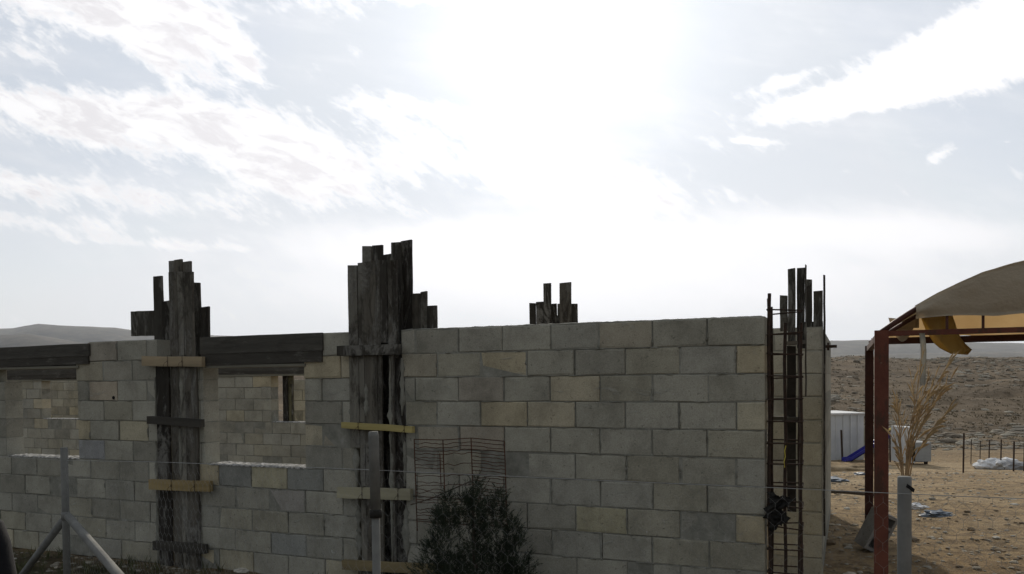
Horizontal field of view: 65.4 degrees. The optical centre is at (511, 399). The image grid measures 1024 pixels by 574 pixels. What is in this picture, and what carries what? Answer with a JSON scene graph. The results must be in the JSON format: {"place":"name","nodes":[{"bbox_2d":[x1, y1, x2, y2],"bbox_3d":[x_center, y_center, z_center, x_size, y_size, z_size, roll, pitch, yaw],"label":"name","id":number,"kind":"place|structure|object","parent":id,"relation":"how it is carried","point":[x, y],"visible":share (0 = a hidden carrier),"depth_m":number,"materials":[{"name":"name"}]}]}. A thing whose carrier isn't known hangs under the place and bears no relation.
{"place":"outdoors","nodes":[
{"label":"outdoors","id":0,"kind":"place"},
{"bbox_2d":[0,519,16,573],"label":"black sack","id":1,"kind":"object","parent":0,"point":[7,564],"visible":1,"depth_m":2.21,"materials":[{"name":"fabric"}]},
{"bbox_2d":[0,324,1023,354],"bbox_3d":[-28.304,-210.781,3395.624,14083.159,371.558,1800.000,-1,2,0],"label":"hills","id":2,"kind":"structure","parent":0,"point":[84,334],"depth_m":3057.20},
{"bbox_2d":[0,333,1023,358],"bbox_3d":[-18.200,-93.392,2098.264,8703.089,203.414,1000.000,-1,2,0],"label":"hills","id":3,"kind":"structure","parent":0,"point":[18,340],"depth_m":1965.27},
{"bbox_2d":[0,0,1023,342],"label":"sky","id":4,"kind":"structure","parent":0,"point":[656,159],"materials":[{"name":"white"}]},
{"bbox_2d":[12,356,1023,573],"bbox_3d":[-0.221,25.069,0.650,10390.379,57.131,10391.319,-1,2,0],"label":"ground","id":5,"kind":"structure","parent":0,"point":[942,458],"depth_m":13.41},
{"bbox_2d":[50,381,77,417],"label":"block wall","id":6,"kind":"structure","parent":5,"relation":"on","point":[64,399],"depth_m":19.53,"materials":[{"name":"concrete"}]},
{"bbox_2d":[19,447,123,573],"bbox_3d":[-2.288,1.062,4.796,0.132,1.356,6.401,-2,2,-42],"label":"fence post","id":7,"kind":"object","parent":5,"relation":"on","point":[66,521],"visible":1,"depth_m":6.00,"materials":[{"name":"metal"}]},
{"bbox_2d":[11,457,1023,573],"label":"wire netting","id":8,"kind":"object","parent":7,"relation":"attached to","point":[465,507],"visible":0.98,"depth_m":3.15,"materials":[{"name":"grey metal"}]},
{"bbox_2d":[0,339,174,563],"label":"block wall","id":9,"kind":"structure","parent":5,"relation":"on","point":[116,397],"depth_m":8.11,"materials":[{"name":"concrete"}]},
{"bbox_2d":[0,343,90,369],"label":"lintel formwork","id":10,"kind":"object","parent":9,"relation":"on","point":[66,356],"visible":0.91,"depth_m":8.36,"materials":[{"name":"wood"}]},
{"bbox_2d":[7,374,305,464],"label":"block wall","id":11,"kind":"structure","parent":5,"relation":"on","point":[253,428],"depth_m":14.14,"materials":[{"name":"concrete"}]},
{"bbox_2d":[7,369,76,380],"bbox_3d":[-9.824,-0.498,16.335,3.982,0.243,0.280,0,2,23],"label":"lintel formwork","id":12,"kind":"object","parent":11,"relation":"on","point":[50,374],"visible":0.52,"depth_m":16.03,"materials":[{"name":"wood"}]},
{"bbox_2d":[218,367,303,376],"bbox_3d":[-4.462,-0.521,14.070,2.808,0.220,0.280,0,2,23],"label":"lintel formwork","id":13,"kind":"object","parent":11,"relation":"on","point":[288,371],"visible":0.44,"depth_m":13.85,"materials":[{"name":"grey wood"}]},
{"bbox_2d":[282,376,294,420],"bbox_3d":[-3.886,-0.104,13.860,0.198,1.016,0.065,0,2,21],"label":"timber prop","id":14,"kind":"object","parent":11,"relation":"on","point":[288,398],"visible":0.7,"depth_m":13.85,"materials":[{"name":"brown wood"}]},
{"bbox_2d":[13,546,327,573],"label":"weeds","id":15,"kind":"object","parent":5,"relation":"on","point":[86,567],"visible":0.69,"depth_m":7.55,"materials":[{"name":"green plant"}]},
{"bbox_2d":[131,259,212,569],"bbox_3d":[-3.375,0.126,7.827,1.298,3.013,0.363,0,2,23],"label":"column formwork","id":16,"kind":"object","parent":5,"relation":"on","point":[179,319],"depth_m":7.66,"materials":[{"name":"wood"}]},
{"bbox_2d":[198,332,361,573],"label":"block wall","id":17,"kind":"structure","parent":5,"relation":"on","point":[327,403],"depth_m":7.19,"materials":[{"name":"concrete"}]},
{"bbox_2d":[200,333,323,367],"bbox_3d":[-2.247,-0.445,7.382,1.391,0.291,0.280,0,2,23],"label":"lintel formwork","id":18,"kind":"object","parent":17,"relation":"attached to","point":[276,350],"visible":0.94,"depth_m":7.25,"materials":[{"name":"wood"}]},
{"bbox_2d":[294,380,305,420],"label":"block wall","id":19,"kind":"structure","parent":5,"relation":"on","point":[299,400],"depth_m":15.45,"materials":[{"name":"concrete"}]},
{"bbox_2d":[368,431,381,573],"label":"fence post","id":20,"kind":"object","parent":5,"relation":"on","point":[375,510],"visible":1,"depth_m":3.15,"materials":[{"name":"metal"}]},
{"bbox_2d":[337,240,440,573],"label":"column formwork","id":21,"kind":"object","parent":5,"relation":"on","point":[386,305],"depth_m":6.80,"materials":[{"name":"wood"}]},
{"bbox_2d":[404,469,543,573],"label":"conifer bush","id":22,"kind":"object","parent":5,"relation":"on","point":[485,563],"visible":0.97,"depth_m":5.77,"materials":[{"name":"green plant"}]},
{"bbox_2d":[410,476,490,504],"bbox_3d":[-0.443,0.661,5.774,0.670,0.246,0.012,0,2,23],"label":"bare branch","id":23,"kind":"object","parent":22,"relation":"on","point":[455,488],"visible":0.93,"depth_m":5.74,"materials":[{"name":"plant"}]},
{"bbox_2d":[13,426,1023,573],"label":"loose stones","id":24,"kind":"object","parent":5,"relation":"on","point":[829,542],"visible":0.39,"depth_m":8.47,"materials":[{"name":"stone"}]},
{"bbox_2d":[529,282,577,324],"bbox_3d":[0.675,-0.124,11.997,0.760,3.209,0.382,0,2,23],"label":"column formwork","id":25,"kind":"object","parent":5,"relation":"on","point":[546,311],"depth_m":11.81,"materials":[{"name":"grey wood"}]},
{"bbox_2d":[401,316,767,573],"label":"block wall","id":26,"kind":"structure","parent":5,"relation":"on","point":[663,402],"depth_m":6.04,"materials":[{"name":"concrete"}]},
{"bbox_2d":[414,438,507,530],"bbox_3d":[-0.433,0.685,6.317,0.822,0.779,0.103,0,2,21],"label":"rusty grille","id":27,"kind":"object","parent":26,"relation":"attached to","point":[443,464],"visible":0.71,"depth_m":6.31,"materials":[{"name":"metal"}]},
{"bbox_2d":[279,355,1023,450],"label":"hillside rocks","id":28,"kind":"object","parent":5,"relation":"on","point":[834,397],"visible":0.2,"depth_m":62.22,"materials":[{"name":"stone"}]},
{"bbox_2d":[766,293,803,573],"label":"rebar cage","id":29,"kind":"object","parent":5,"relation":"on","point":[770,375],"visible":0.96,"depth_m":5.58,"materials":[{"name":"brown metal"}]},
{"bbox_2d":[762,491,792,534],"bbox_3d":[1.839,0.792,5.535,0.204,0.302,0.096,0,2,30],"label":"plastic sheet","id":30,"kind":"object","parent":29,"relation":"in","point":[775,515],"visible":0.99,"depth_m":5.53,"materials":[{"name":"black plastic"}]},
{"bbox_2d":[773,327,830,573],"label":"block wall","id":31,"kind":"structure","parent":5,"relation":"on","point":[812,475],"depth_m":6.93,"materials":[{"name":"concrete"}]},
{"bbox_2d":[773,264,836,535],"bbox_3d":[2.420,0.066,6.492,0.308,2.242,1.484,0,2,29],"label":"column formwork","id":32,"kind":"object","parent":31,"relation":"attached to","point":[804,293],"depth_m":5.92,"materials":[{"name":"wood"}]},
{"bbox_2d":[831,476,848,481],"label":"plastic litter","id":33,"kind":"object","parent":5,"relation":"on","point":[835,479],"visible":0.55,"depth_m":15.67,"materials":[{"name":"white plastic"}]},
{"bbox_2d":[840,430,842,460],"bbox_3d":[15.817,2.210,38.254,0.160,1.496,0.100,-1,2,0],"label":"black pole","id":34,"kind":"object","parent":5,"relation":"on","point":[841,436],"visible":1,"depth_m":38.21,"materials":[{"name":"black metal"}]},
{"bbox_2d":[831,410,864,459],"bbox_3d":[15.813,1.810,40.079,2.544,2.376,2.800,-1,2,-7],"label":"white cabin","id":35,"kind":"object","parent":5,"relation":"on","point":[850,424],"visible":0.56,"depth_m":38.83,"materials":[{"name":"metal"}]},
{"bbox_2d":[831,462,873,471],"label":"earth bank","id":36,"kind":"structure","parent":5,"relation":"on","point":[840,466],"depth_m":32.60,"materials":[{"name":"brown soil"}]},
{"bbox_2d":[831,490,873,495],"bbox_3d":[5.181,1.440,12.295,0.065,0.080,0.824,-2,2,-39],"label":"wooden pole","id":37,"kind":"object","parent":5,"relation":"on","point":[853,493],"visible":0.56,"depth_m":12.27,"materials":[{"name":"grey wood"}]},
{"bbox_2d":[842,425,895,461],"bbox_3d":[17.312,2.117,37.962,3.014,1.786,0.555,-1,2,0],"label":"playground slide","id":38,"kind":"object","parent":5,"relation":"on","point":[855,455],"visible":0.45,"depth_m":37.76,"materials":[{"name":"blue plastic"}]},
{"bbox_2d":[864,426,873,452],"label":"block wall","id":39,"kind":"structure","parent":5,"relation":"on","point":[864,436],"depth_m":42.03,"materials":[{"name":"concrete"}]},
{"bbox_2d":[854,507,896,551],"bbox_3d":[3.691,1.328,8.082,0.368,0.472,0.267,-1,2,0],"label":"hollow block","id":40,"kind":"object","parent":5,"relation":"on","point":[866,534],"depth_m":8.05,"materials":[{"name":"concrete"}]},
{"bbox_2d":[767,355,1023,448],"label":"dry scrub","id":41,"kind":"object","parent":5,"relation":"on","point":[995,416],"visible":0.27,"depth_m":67.11,"materials":[{"name":"brown plant"}]},
{"bbox_2d":[897,476,914,573],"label":"fence post","id":42,"kind":"object","parent":5,"relation":"on","point":[904,531],"visible":1,"depth_m":2.85,"materials":[{"name":"grey concrete"}]},
{"bbox_2d":[891,426,930,463],"bbox_3d":[18.287,2.106,36.577,1.238,1.749,1.200,-1,2,0],"label":"white trailer","id":43,"kind":"object","parent":5,"relation":"on","point":[923,455],"visible":0.56,"depth_m":35.99,"materials":[{"name":"metal"}]},
{"bbox_2d":[882,343,958,475],"bbox_3d":[1.592,0.743,3.101,0.320,1.928,0.168,0,2,7],"label":"dry plant","id":44,"kind":"object","parent":5,"relation":"on","point":[909,450],"visible":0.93,"depth_m":3.07,"materials":[{"name":"beige plant"}]},
{"bbox_2d":[912,502,929,509],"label":"plastic litter","id":45,"kind":"object","parent":5,"relation":"on","point":[916,506],"visible":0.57,"depth_m":10.87,"materials":[{"name":"white plastic"}]},
{"bbox_2d":[919,509,953,516],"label":"plastic litter","id":46,"kind":"object","parent":5,"relation":"on","point":[934,513],"visible":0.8,"depth_m":9.99,"materials":[{"name":"white plastic"}]},
{"bbox_2d":[865,260,1023,573],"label":"canopy","id":47,"kind":"object","parent":5,"relation":"on","point":[986,306],"visible":0.97,"depth_m":4.95,"materials":[{"name":"brown metal"}]},
{"bbox_2d":[889,318,912,341],"bbox_3d":[3.867,-0.695,7.936,0.242,0.240,0.051,0,2,11],"label":"torn cloth","id":48,"kind":"object","parent":47,"relation":"hanging from","point":[902,338],"visible":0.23,"depth_m":7.93,"materials":[{"name":"beige fabric"}]},
{"bbox_2d":[919,333,925,385],"bbox_3d":[2.490,-0.244,4.840,0.046,0.319,0.010,-1,2,0],"label":"plastic strip","id":49,"kind":"object","parent":47,"relation":"hanging from","point":[923,360],"visible":0.87,"depth_m":4.84,"materials":[{"name":"grey plastic"}]},
{"bbox_2d":[921,316,971,354],"bbox_3d":[2.745,-0.422,5.050,0.336,0.283,0.062,-1,2,0],"label":"hanging cloth","id":50,"kind":"object","parent":47,"relation":"hanging from","point":[951,344],"visible":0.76,"depth_m":5.05,"materials":[{"name":"yellow fabric"}]},
{"bbox_2d":[962,433,964,472],"bbox_3d":[16.160,1.951,28.549,0.080,1.512,0.060,-1,2,0],"label":"fence stake","id":51,"kind":"object","parent":5,"relation":"on","point":[963,452],"visible":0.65,"depth_m":28.52,"materials":[{"name":"black metal"}]},
{"bbox_2d":[972,459,990,468],"bbox_3d":[19.650,2.760,33.069,1.051,0.564,0.850,-1,2,0],"label":"white sack","id":52,"kind":"object","parent":5,"relation":"on","point":[981,464],"visible":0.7,"depth_m":32.84,"materials":[{"name":"white plastic"}]},
{"bbox_2d":[985,458,999,469],"bbox_3d":[19.941,2.698,32.882,0.816,0.601,0.860,0,2,18],"label":"white sack","id":53,"kind":"object","parent":5,"relation":"on","point":[993,465],"visible":0.45,"depth_m":32.65,"materials":[{"name":"white plastic"}]},
{"bbox_2d":[1000,439,1001,459],"bbox_3d":[19.963,2.289,32.570,0.072,1.329,0.052,-1,2,0],"label":"fence stake","id":54,"kind":"object","parent":5,"relation":"on","point":[1001,450],"visible":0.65,"depth_m":32.55,"materials":[{"name":"black metal"}]},
{"bbox_2d":[994,457,1018,469],"bbox_3d":[20.255,2.669,32.680,1.113,0.627,0.856,-1,2,0],"label":"white sack","id":55,"kind":"object","parent":5,"relation":"on","point":[999,462],"visible":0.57,"depth_m":32.46,"materials":[{"name":"white plastic"}]},
{"bbox_2d":[1002,460,1022,469],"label":"white sack","id":56,"kind":"object","parent":5,"relation":"on","point":[1007,464],"visible":0.68,"depth_m":31.76,"materials":[{"name":"plastic"}]},
{"bbox_2d":[1013,441,1014,470],"bbox_3d":[18.766,2.174,29.834,0.080,1.228,0.060,-1,2,0],"label":"fence stake","id":57,"kind":"object","parent":5,"relation":"on","point":[1013,455],"visible":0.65,"depth_m":29.81,"materials":[{"name":"black metal"}]}
]}

